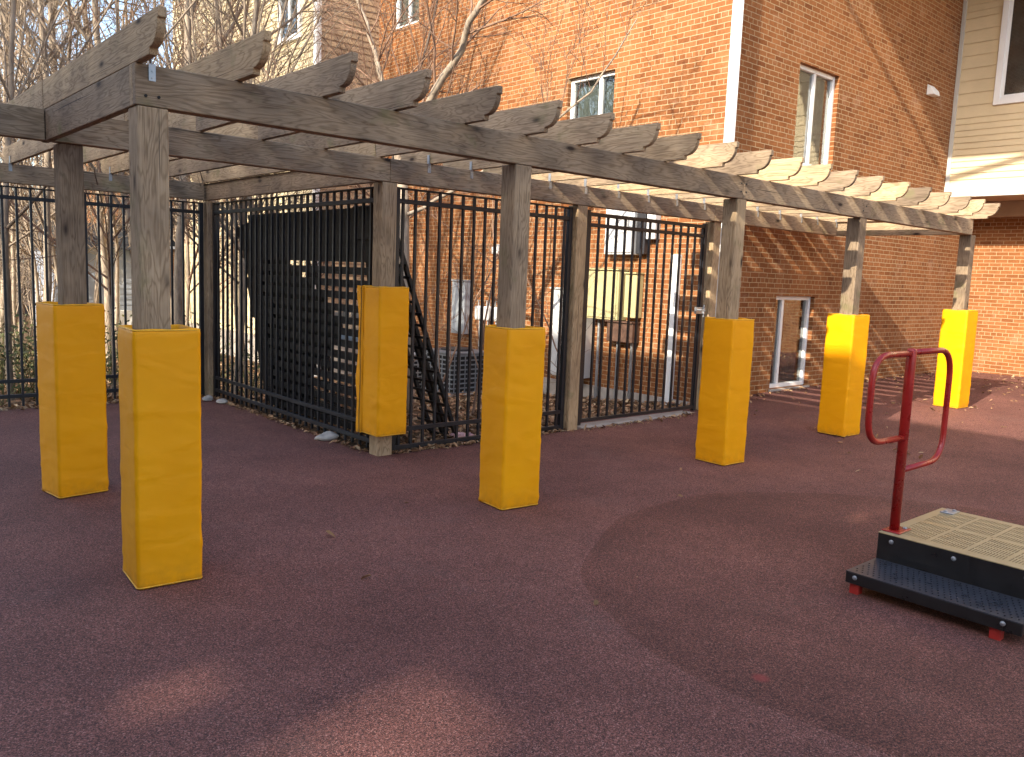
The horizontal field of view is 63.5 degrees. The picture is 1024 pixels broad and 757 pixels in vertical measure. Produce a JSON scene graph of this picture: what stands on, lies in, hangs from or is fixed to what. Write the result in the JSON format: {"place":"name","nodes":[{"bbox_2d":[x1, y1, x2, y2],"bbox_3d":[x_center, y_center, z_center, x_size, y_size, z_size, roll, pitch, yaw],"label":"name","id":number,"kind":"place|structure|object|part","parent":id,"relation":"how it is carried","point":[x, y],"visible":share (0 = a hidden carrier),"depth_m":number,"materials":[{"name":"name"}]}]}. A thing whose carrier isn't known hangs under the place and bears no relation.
{"place":"outdoors","nodes":[
{"label":"outdoors","id":0,"kind":"place"},
{"bbox_2d":[0,0,172,261],"label":"sky","id":1,"kind":"structure","parent":0,"point":[168,2],"materials":[{"name":"white"}]},
{"bbox_2d":[0,397,374,505],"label":"playground surface","id":2,"kind":"object","parent":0,"point":[234,441],"visible":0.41,"depth_m":7.22,"materials":[{"name":"rubber"}]},
{"bbox_2d":[202,395,213,400],"bbox_3d":[-3.567,0.223,9.705,0.123,0.058,0.181,1,7,-9],"label":"stone","id":3,"kind":"object","parent":2,"relation":"on","point":[207,398],"visible":1,"depth_m":9.66,"materials":[{"name":"grey stone"}]},
{"bbox_2d":[216,399,227,402],"bbox_3d":[-3.340,0.255,9.549,0.156,0.048,0.116,5,8,24],"label":"stone","id":4,"kind":"object","parent":2,"relation":"on","point":[221,401],"visible":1,"depth_m":9.50,"materials":[{"name":"grey stone"}]},
{"bbox_2d":[314,431,338,440],"bbox_3d":[-1.734,0.534,7.744,0.215,0.075,0.177,-2,9,-33],"label":"stone","id":5,"kind":"object","parent":2,"relation":"on","point":[328,436],"visible":0.98,"depth_m":7.70,"materials":[{"name":"grey stone"}]},
{"bbox_2d":[0,5,1000,455],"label":"pergola","id":6,"kind":"object","parent":2,"relation":"on","point":[112,101],"visible":0.92,"depth_m":5.93,"materials":[{"name":"brown wood"}]},
{"bbox_2d":[36,301,108,498],"bbox_3d":[-3.001,0.131,5.653,0.328,1.299,0.335,8,9,40],"label":"post pad","id":7,"kind":"object","parent":6,"relation":"attached to","point":[71,354],"visible":0.99,"depth_m":5.54,"materials":[{"name":"yellow plastic"}]},
{"bbox_2d":[118,324,202,589],"bbox_3d":[-1.773,0.374,4.176,0.323,1.279,0.340,-3,9,-37],"label":"post pad","id":8,"kind":"object","parent":6,"relation":"attached to","point":[160,436],"visible":1,"depth_m":4.04,"materials":[{"name":"yellow plastic"}]},
{"bbox_2d":[356,285,408,436],"bbox_3d":[-1.122,-0.161,7.152,0.324,1.276,0.354,-4,9,-41],"label":"post pad","id":9,"kind":"object","parent":6,"relation":"attached to","point":[381,376],"visible":0.97,"depth_m":7.04,"materials":[{"name":"yellow plastic"}]},
{"bbox_2d":[478,324,545,509],"bbox_3d":[-0.002,0.257,5.772,0.331,1.250,0.309,-3,9,-35],"label":"post pad","id":10,"kind":"object","parent":6,"relation":"attached to","point":[512,392],"visible":0.99,"depth_m":5.65,"materials":[{"name":"yellow plastic"}]},
{"bbox_2d":[695,317,754,465],"bbox_3d":[1.907,0.101,7.422,0.326,1.297,0.333,-4,9,-39],"label":"post pad","id":11,"kind":"object","parent":6,"relation":"attached to","point":[724,390],"visible":0.98,"depth_m":7.30,"materials":[{"name":"yellow plastic"}]},
{"bbox_2d":[817,313,869,436],"bbox_3d":[3.563,-0.049,8.898,0.337,1.296,0.325,-3,9,-38],"label":"post pad","id":12,"kind":"object","parent":6,"relation":"attached to","point":[844,363],"visible":0.97,"depth_m":8.78,"materials":[{"name":"yellow plastic"}]},
{"bbox_2d":[933,309,977,408],"bbox_3d":[5.797,-0.266,10.816,0.335,1.271,0.336,-4,9,-39],"label":"post pad","id":13,"kind":"object","parent":6,"relation":"attached to","point":[957,334],"visible":0.89,"depth_m":10.69,"materials":[{"name":"yellow plastic"}]},
{"bbox_2d":[0,263,673,453],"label":"ground","id":14,"kind":"structure","parent":0,"point":[354,443],"depth_m":10.79,"materials":[{"name":"soil"}]},
{"bbox_2d":[1,0,57,319],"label":"bare tree","id":15,"kind":"object","parent":14,"relation":"on","point":[37,216],"depth_m":26.38,"materials":[{"name":"beige plant"}]},
{"bbox_2d":[0,0,81,385],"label":"bare tree","id":16,"kind":"object","parent":14,"relation":"on","point":[15,96],"visible":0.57,"depth_m":10.27,"materials":[{"name":"beige plant"}]},
{"bbox_2d":[0,0,85,359],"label":"bare tree","id":17,"kind":"object","parent":14,"relation":"on","point":[35,268],"visible":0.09,"depth_m":15.51,"materials":[{"name":"beige plant"}]},
{"bbox_2d":[2,1,88,216],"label":"bare tree","id":18,"kind":"object","parent":14,"relation":"on","point":[34,81],"visible":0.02,"depth_m":24.12,"materials":[{"name":"beige plant"}]},
{"bbox_2d":[0,0,91,378],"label":"bare tree","id":19,"kind":"object","parent":14,"relation":"on","point":[24,162],"visible":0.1,"depth_m":13.56,"materials":[{"name":"beige plant"}]},
{"bbox_2d":[0,6,94,203],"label":"bare tree","id":20,"kind":"object","parent":14,"relation":"on","point":[52,155],"visible":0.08,"depth_m":15.95,"materials":[{"name":"brown plant"}]},
{"bbox_2d":[0,0,105,281],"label":"bare tree","id":21,"kind":"object","parent":14,"relation":"on","point":[54,258],"visible":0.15,"depth_m":14.71,"materials":[{"name":"beige plant"}]},
{"bbox_2d":[0,0,115,356],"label":"bare tree","id":22,"kind":"object","parent":14,"relation":"on","point":[13,287],"visible":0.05,"depth_m":17.24,"materials":[{"name":"beige plant"}]},
{"bbox_2d":[0,0,119,340],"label":"bare tree","id":23,"kind":"object","parent":14,"relation":"on","point":[51,212],"visible":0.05,"depth_m":20.53,"materials":[{"name":"beige plant"}]},
{"bbox_2d":[0,0,130,244],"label":"bare tree","id":24,"kind":"object","parent":14,"relation":"on","point":[96,34],"visible":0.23,"depth_m":10.86,"materials":[{"name":"beige plant"}]},
{"bbox_2d":[9,1,121,274],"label":"bare tree","id":25,"kind":"object","parent":14,"relation":"on","point":[40,210],"visible":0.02,"depth_m":19.18,"materials":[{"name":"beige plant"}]},
{"bbox_2d":[0,0,144,346],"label":"bare tree","id":26,"kind":"object","parent":14,"relation":"on","point":[1,304],"visible":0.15,"depth_m":18.81,"materials":[{"name":"brown plant"}]},
{"bbox_2d":[22,219,131,324],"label":"building","id":27,"kind":"structure","parent":14,"relation":"on","point":[91,280],"depth_m":20.52,"materials":[{"name":"grey"}]},
{"bbox_2d":[0,0,175,253],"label":"bare tree","id":28,"kind":"object","parent":14,"relation":"on","point":[39,222],"visible":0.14,"depth_m":11.95,"materials":[{"name":"beige plant"}]},
{"bbox_2d":[8,0,169,363],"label":"bare tree","id":29,"kind":"object","parent":14,"relation":"on","point":[104,254],"visible":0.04,"depth_m":16.54,"materials":[{"name":"beige plant"}]},
{"bbox_2d":[21,0,170,171],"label":"bare tree","id":30,"kind":"object","parent":14,"relation":"on","point":[54,61],"visible":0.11,"depth_m":12.52,"materials":[{"name":"beige plant"}]},
{"bbox_2d":[0,0,200,301],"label":"bare tree","id":31,"kind":"object","parent":14,"relation":"on","point":[47,155],"visible":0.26,"depth_m":11.67,"materials":[{"name":"beige plant"}]},
{"bbox_2d":[0,185,204,406],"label":"metal fence","id":32,"kind":"object","parent":14,"relation":"on","point":[44,200],"visible":0.62,"depth_m":9.09,"materials":[{"name":"black metal"}]},
{"bbox_2d":[0,0,238,394],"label":"bare tree","id":33,"kind":"object","parent":14,"relation":"on","point":[107,237],"visible":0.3,"depth_m":9.85,"materials":[{"name":"beige plant"}]},
{"bbox_2d":[114,269,126,322],"bbox_3d":[-9.418,-1.648,19.987,0.292,1.980,0.271,4,7,15],"label":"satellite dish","id":34,"kind":"object","parent":14,"relation":"on","point":[121,281],"visible":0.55,"depth_m":19.96,"materials":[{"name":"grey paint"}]},
{"bbox_2d":[83,113,174,291],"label":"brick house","id":35,"kind":"structure","parent":14,"relation":"on","point":[120,221],"depth_m":26.20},
{"bbox_2d":[0,300,259,407],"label":"undergrowth","id":36,"kind":"object","parent":14,"relation":"on","point":[29,366],"visible":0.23,"depth_m":10.26,"materials":[{"name":"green plant"}]},
{"bbox_2d":[0,0,264,402],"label":"bare tree","id":37,"kind":"object","parent":14,"relation":"on","point":[9,88],"visible":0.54,"depth_m":9.43,"materials":[{"name":"beige plant"}]},
{"bbox_2d":[16,0,277,356],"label":"bare tree","id":38,"kind":"object","parent":14,"relation":"on","point":[116,279],"visible":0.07,"depth_m":17.25,"materials":[{"name":"beige plant"}]},
{"bbox_2d":[94,0,203,302],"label":"bare tree","id":39,"kind":"object","parent":14,"relation":"on","point":[119,223],"visible":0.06,"depth_m":19.05,"materials":[{"name":"beige plant"}]},
{"bbox_2d":[0,0,299,325],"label":"bare tree","id":40,"kind":"object","parent":14,"relation":"on","point":[189,279],"visible":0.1,"depth_m":13.48,"materials":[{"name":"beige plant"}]},
{"bbox_2d":[47,0,261,219],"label":"bare tree","id":41,"kind":"object","parent":14,"relation":"on","point":[251,5],"visible":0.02,"depth_m":14.31,"materials":[{"name":"beige plant"}]},
{"bbox_2d":[104,0,249,237],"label":"bare tree","id":42,"kind":"object","parent":14,"relation":"on","point":[178,11],"visible":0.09,"depth_m":18.02,"materials":[{"name":"beige plant"}]},
{"bbox_2d":[0,0,358,344],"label":"wood","id":43,"kind":"object","parent":14,"relation":"on","point":[25,296],"visible":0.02,"depth_m":19.74,"materials":[{"name":"beige plant"}]},
{"bbox_2d":[118,0,252,276],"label":"bare tree","id":44,"kind":"object","parent":14,"relation":"on","point":[193,51],"visible":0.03,"depth_m":17.86,"materials":[{"name":"beige plant"}]},
{"bbox_2d":[12,0,361,270],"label":"bare tree","id":45,"kind":"object","parent":14,"relation":"on","point":[218,23],"visible":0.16,"depth_m":10.80,"materials":[{"name":"plant"}]},
{"bbox_2d":[123,2,265,291],"bbox_3d":[-6.208,-4.238,16.358,3.624,8.253,5.135,7,9,36],"label":"bare tree","id":46,"kind":"object","parent":14,"relation":"on","point":[212,182],"visible":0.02,"depth_m":16.51,"materials":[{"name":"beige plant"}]},
{"bbox_2d":[0,0,391,316],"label":"bare tree","id":47,"kind":"object","parent":14,"relation":"on","point":[247,3],"visible":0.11,"depth_m":14.03,"materials":[{"name":"beige plant"}]},
{"bbox_2d":[0,0,404,392],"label":"bare tree","id":48,"kind":"object","parent":14,"relation":"on","point":[256,9],"visible":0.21,"depth_m":11.27,"materials":[{"name":"brown plant"}]},
{"bbox_2d":[32,0,417,392],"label":"bare tree","id":49,"kind":"object","parent":14,"relation":"on","point":[250,82],"visible":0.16,"depth_m":11.63,"materials":[{"name":"beige plant"}]},
{"bbox_2d":[101,0,397,263],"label":"bare tree","id":50,"kind":"object","parent":14,"relation":"on","point":[318,46],"visible":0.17,"depth_m":12.30,"materials":[{"name":"brown plant"}]},
{"bbox_2d":[159,4,367,303],"bbox_3d":[-4.048,-2.998,12.599,4.257,6.841,3.004,0,7,-16],"label":"bare tree","id":51,"kind":"object","parent":14,"relation":"on","point":[323,264],"visible":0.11,"depth_m":12.51,"materials":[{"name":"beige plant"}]},
{"bbox_2d":[172,0,379,375],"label":"siding building","id":52,"kind":"structure","parent":14,"relation":"on","point":[311,63],"depth_m":16.14,"materials":[{"name":"white plastic"}]},
{"bbox_2d":[278,0,302,45],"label":"window","id":53,"kind":"structure","parent":52,"relation":"in","point":[293,2],"depth_m":15.89,"materials":[{"name":"white plastic"}]},
{"bbox_2d":[238,224,342,424],"bbox_3d":[-2.401,-0.631,9.134,0.396,2.134,2.188,-4,9,-41],"label":"fence panel","id":54,"kind":"object","parent":14,"relation":"on","point":[291,307],"visible":0.16,"depth_m":9.21,"materials":[{"name":"black paint"}]},
{"bbox_2d":[168,0,412,324],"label":"bare tree","id":55,"kind":"object","parent":14,"relation":"on","point":[177,287],"visible":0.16,"depth_m":10.91,"materials":[{"name":"beige plant"}]},
{"bbox_2d":[212,186,373,447],"bbox_3d":[-2.360,-0.707,8.524,0.048,2.304,3.622,-4,9,-41],"label":"metal fence","id":56,"kind":"object","parent":14,"relation":"on","point":[307,205],"visible":0.76,"depth_m":8.43,"materials":[{"name":"black metal"}]},
{"bbox_2d":[247,223,368,433],"bbox_3d":[-2.028,-0.539,8.571,0.340,2.164,2.722,-4,9,-41],"label":"fence panel","id":57,"kind":"object","parent":14,"relation":"on","point":[316,368],"visible":0.05,"depth_m":8.78,"materials":[{"name":"black paint"}]},
{"bbox_2d":[248,205,395,444],"bbox_3d":[-2.002,-0.558,8.418,0.340,2.256,2.706,-4,9,-41],"label":"fence panel","id":58,"kind":"object","parent":14,"relation":"on","point":[359,224],"visible":0.41,"depth_m":8.35,"materials":[{"name":"black paint"}]},
{"bbox_2d":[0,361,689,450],"bbox_3d":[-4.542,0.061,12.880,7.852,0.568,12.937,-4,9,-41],"label":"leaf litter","id":59,"kind":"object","parent":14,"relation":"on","point":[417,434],"visible":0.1,"depth_m":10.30,"materials":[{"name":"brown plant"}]},
{"bbox_2d":[449,432,472,437],"bbox_3d":[-0.493,0.565,8.172,0.229,0.050,0.197,-4,9,-41],"label":"wrapper","id":60,"kind":"object","parent":59,"relation":"on","point":[461,433],"visible":0.52,"depth_m":8.16,"materials":[{"name":"white plastic"}]},
{"bbox_2d":[257,0,550,218],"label":"bare tree","id":61,"kind":"object","parent":14,"relation":"on","point":[423,57],"visible":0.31,"depth_m":12.56,"materials":[{"name":"brown plant"}]},
{"bbox_2d":[352,256,467,403],"bbox_3d":[-1.635,-0.780,11.995,1.799,2.398,2.137,4,7,17],"label":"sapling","id":62,"kind":"object","parent":14,"relation":"on","point":[428,328],"visible":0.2,"depth_m":12.19,"materials":[{"name":"brown plant"}]},
{"bbox_2d":[414,350,421,387],"bbox_3d":[-1.688,-0.133,14.526,0.780,0.760,0.780,-4,9,-41],"label":"air conditioner","id":63,"kind":"object","parent":14,"relation":"on","point":[418,372],"visible":0.06,"depth_m":14.17,"materials":[{"name":"paint"}]},
{"bbox_2d":[176,0,665,412],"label":"bare tree","id":64,"kind":"object","parent":14,"relation":"on","point":[445,73],"visible":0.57,"depth_m":9.95,"materials":[{"name":"brown plant"}]},
{"bbox_2d":[398,240,454,437],"bbox_3d":[-0.984,-0.460,8.007,0.870,2.162,0.670,-4,9,-41],"label":"fence panel","id":65,"kind":"object","parent":14,"relation":"on","point":[418,349],"visible":0.41,"depth_m":8.04,"materials":[{"name":"black paint"}]},
{"bbox_2d":[425,346,483,396],"bbox_3d":[-0.914,-0.102,13.562,0.860,0.800,0.860,-4,9,-41],"label":"air conditioner","id":66,"kind":"object","parent":14,"relation":"on","point":[463,371],"visible":0.42,"depth_m":13.23,"materials":[{"name":"grey paint"}]},
{"bbox_2d":[392,187,572,453],"bbox_3d":[-0.239,-0.518,7.871,2.137,2.354,0.048,-4,9,-41],"label":"metal fence","id":67,"kind":"object","parent":14,"relation":"on","point":[567,218],"visible":0.54,"depth_m":7.70,"materials":[{"name":"black metal"}]},
{"bbox_2d":[411,195,561,397],"bbox_3d":[-0.394,-1.440,12.421,3.071,3.784,2.321,3,7,6],"label":"sapling","id":68,"kind":"object","parent":14,"relation":"on","point":[451,358],"visible":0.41,"depth_m":12.51,"materials":[{"name":"brown plant"}]},
{"bbox_2d":[400,93,611,415],"bbox_3d":[-0.097,-1.528,10.431,2.212,4.121,2.305,-4,9,-41],"label":"sapling","id":69,"kind":"object","parent":14,"relation":"on","point":[474,402],"visible":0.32,"depth_m":10.21,"materials":[{"name":"brown plant"}]},
{"bbox_2d":[482,195,603,382],"bbox_3d":[0.286,-1.251,11.142,2.126,3.378,1.871,-4,9,-41],"label":"sapling","id":70,"kind":"object","parent":14,"relation":"on","point":[540,308],"visible":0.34,"depth_m":11.23,"materials":[{"name":"brown plant"}]},
{"bbox_2d":[577,210,707,429],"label":"metal gate","id":71,"kind":"structure","parent":14,"relation":"on","point":[699,310],"depth_m":9.37,"materials":[{"name":"black metal"}]},
{"bbox_2d":[378,0,1023,405],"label":"brick building","id":72,"kind":"structure","parent":14,"relation":"on","point":[866,88],"depth_m":12.42,"materials":[{"name":"orange brick"}]},
{"bbox_2d":[396,0,418,28],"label":"window","id":73,"kind":"structure","parent":72,"relation":"in","point":[410,8],"depth_m":15.64,"materials":[{"name":"white plastic"}]},
{"bbox_2d":[451,279,469,333],"bbox_3d":[-0.891,-1.250,14.419,0.215,0.930,0.380,-4,9,-41],"label":"electric meter","id":74,"kind":"object","parent":72,"relation":"attached to","point":[455,304],"visible":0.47,"depth_m":14.32,"materials":[{"name":"grey paint"}]},
{"bbox_2d":[451,282,463,331],"bbox_3d":[-0.952,-1.236,14.368,0.014,0.850,0.310,-4,9,-41],"label":"door","id":75,"kind":"structure","parent":74,"relation":"in","point":[455,294],"depth_m":14.39,"materials":[{"name":"grey paint"}]},
{"bbox_2d":[475,300,480,349],"bbox_3d":[-0.568,-0.574,14.160,0.140,1.539,0.150,-4,9,-41],"label":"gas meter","id":76,"kind":"object","parent":72,"relation":"attached to","point":[477,310],"visible":0.52,"depth_m":14.06,"materials":[{"name":"white paint"}]},
{"bbox_2d":[483,300,490,324],"bbox_3d":[-0.424,-0.548,13.996,0.140,1.539,0.150,-4,9,-41],"label":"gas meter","id":77,"kind":"object","parent":72,"relation":"attached to","point":[488,313],"visible":0.47,"depth_m":13.87,"materials":[{"name":"white paint"}]},
{"bbox_2d":[494,301,496,323],"bbox_3d":[-0.280,-0.522,13.832,0.140,1.539,0.150,-4,9,-41],"label":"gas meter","id":78,"kind":"object","parent":72,"relation":"attached to","point":[495,313],"visible":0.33,"depth_m":13.69,"materials":[{"name":"white paint"}]},
{"bbox_2d":[549,287,592,377],"bbox_3d":[0.865,-0.691,12.391,0.285,1.320,0.680,-4,9,-41],"label":"equipment locker","id":79,"kind":"object","parent":72,"relation":"on","point":[556,304],"visible":0.09,"depth_m":12.38,"materials":[{"name":"grey metal"}]},
{"bbox_3d":[0.777,-0.675,12.316,0.014,1.240,0.610,-4,9,-41],"label":"door","id":80,"kind":"part","parent":79,"relation":"part of","materials":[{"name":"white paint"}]},
{"bbox_2d":[570,71,614,128],"bbox_3d":[1.335,-3.792,12.250,0.450,1.284,0.934,-4,9,-41],"label":"window","id":81,"kind":"structure","parent":72,"relation":"in","point":[602,97],"depth_m":12.19,"materials":[{"name":"white plastic"}]},
{"bbox_2d":[587,268,628,320],"bbox_3d":[1.346,-1.208,11.833,0.235,0.720,0.620,-4,9,-41],"label":"meter cabinet","id":82,"kind":"object","parent":72,"relation":"attached to","point":[590,303],"visible":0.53,"depth_m":11.71,"materials":[{"name":"beige metal"}]},
{"bbox_3d":[1.278,-1.193,11.775,0.014,0.640,0.550,-4,9,-41],"label":"door","id":83,"kind":"part","parent":82,"relation":"part of","materials":[{"name":"beige paint"}]},
{"bbox_2d":[594,319,632,400],"bbox_3d":[1.460,-0.230,11.874,0.044,1.220,0.684,-4,9,-41],"label":"conduit","id":84,"kind":"object","parent":72,"relation":"attached to","point":[597,364],"visible":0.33,"depth_m":11.87,"materials":[{"name":"metal"}]},
{"bbox_2d":[604,209,638,254],"bbox_3d":[1.540,-2.150,11.565,0.195,0.830,0.550,-4,9,-41],"label":"utility box","id":85,"kind":"object","parent":72,"relation":"attached to","point":[620,236],"visible":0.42,"depth_m":11.49,"materials":[{"name":"white paint"}]},
{"bbox_2d":[604,209,632,251],"bbox_3d":[1.486,-2.136,11.520,0.014,0.750,0.480,-4,9,-41],"label":"door","id":86,"kind":"structure","parent":85,"relation":"in","point":[614,212],"depth_m":11.51,"materials":[{"name":"white paint"}]},
{"bbox_2d":[605,320,640,342],"bbox_3d":[1.553,-0.663,11.673,0.190,0.295,0.500,-4,9,-41],"label":"junction box","id":87,"kind":"object","parent":72,"relation":"attached to","point":[623,331],"visible":0.78,"depth_m":11.57,"materials":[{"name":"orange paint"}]},
{"bbox_2d":[623,272,644,317],"bbox_3d":[1.679,-1.158,11.496,0.180,0.630,0.230,-4,9,-41],"label":"meter cabinet","id":88,"kind":"object","parent":72,"relation":"attached to","point":[634,294],"visible":0.7,"depth_m":11.44,"materials":[{"name":"beige metal"}]},
{"bbox_2d":[636,213,647,253],"bbox_3d":[1.792,-2.089,11.314,0.150,0.770,0.170,-4,9,-41],"label":"utility box","id":89,"kind":"object","parent":72,"relation":"attached to","point":[645,240],"visible":0.28,"depth_m":11.29,"materials":[{"name":"grey metal"}]},
{"bbox_2d":[646,214,660,239],"bbox_3d":[1.907,-2.143,11.178,0.150,0.520,0.170,-4,9,-41],"label":"utility box","id":90,"kind":"object","parent":72,"relation":"attached to","point":[654,225],"visible":0.27,"depth_m":11.14,"materials":[{"name":"white paint"}]},
{"bbox_2d":[769,296,810,387],"bbox_3d":[3.892,-0.564,12.231,1.054,1.324,0.450,-4,9,-41],"label":"window","id":91,"kind":"structure","parent":72,"relation":"in","point":[791,321],"depth_m":12.36,"materials":[{"name":"white plastic"}]},
{"bbox_2d":[793,64,834,165],"bbox_3d":[4.138,-3.716,11.945,1.084,1.364,0.450,-4,9,-41],"label":"window","id":92,"kind":"structure","parent":72,"relation":"in","point":[816,88],"depth_m":12.14,"materials":[{"name":"white plastic"}]},
{"bbox_2d":[944,0,1023,217],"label":"siding wing","id":93,"kind":"structure","parent":72,"relation":"attached to","point":[985,159],"depth_m":14.19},
{"bbox_2d":[993,0,1023,105],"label":"window","id":94,"kind":"structure","parent":93,"relation":"in","point":[1009,80],"depth_m":13.86,"materials":[{"name":"white plastic"}]},
{"bbox_2d":[0,372,1023,756],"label":"playground surface","id":95,"kind":"object","parent":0,"point":[460,622],"visible":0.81,"depth_m":3.92,"materials":[{"name":"rubber"}]},
{"bbox_2d":[0,371,1023,604],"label":"fallen leaves","id":96,"kind":"object","parent":95,"relation":"on","point":[433,446],"visible":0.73,"depth_m":8.71,"materials":[{"name":"brown plant"}]},
{"bbox_2d":[581,492,1023,756],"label":"fall zone surface","id":97,"kind":"object","parent":95,"relation":"on","point":[748,596],"visible":0.85,"depth_m":3.94,"materials":[{"name":"rubber"}]},
{"bbox_2d":[845,347,1023,640],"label":"play step","id":98,"kind":"object","parent":97,"relation":"on","point":[924,560],"visible":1,"depth_m":4.34,"materials":[{"name":"black metal"}]},
{"bbox_2d":[581,372,935,422],"bbox_3d":[4.662,0.185,12.429,10.690,0.105,0.327,-4,9,-41],"label":"curb","id":99,"kind":"object","parent":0,"point":[809,389],"visible":0.4,"depth_m":11.82,"materials":[{"name":"concrete"}]}
]}

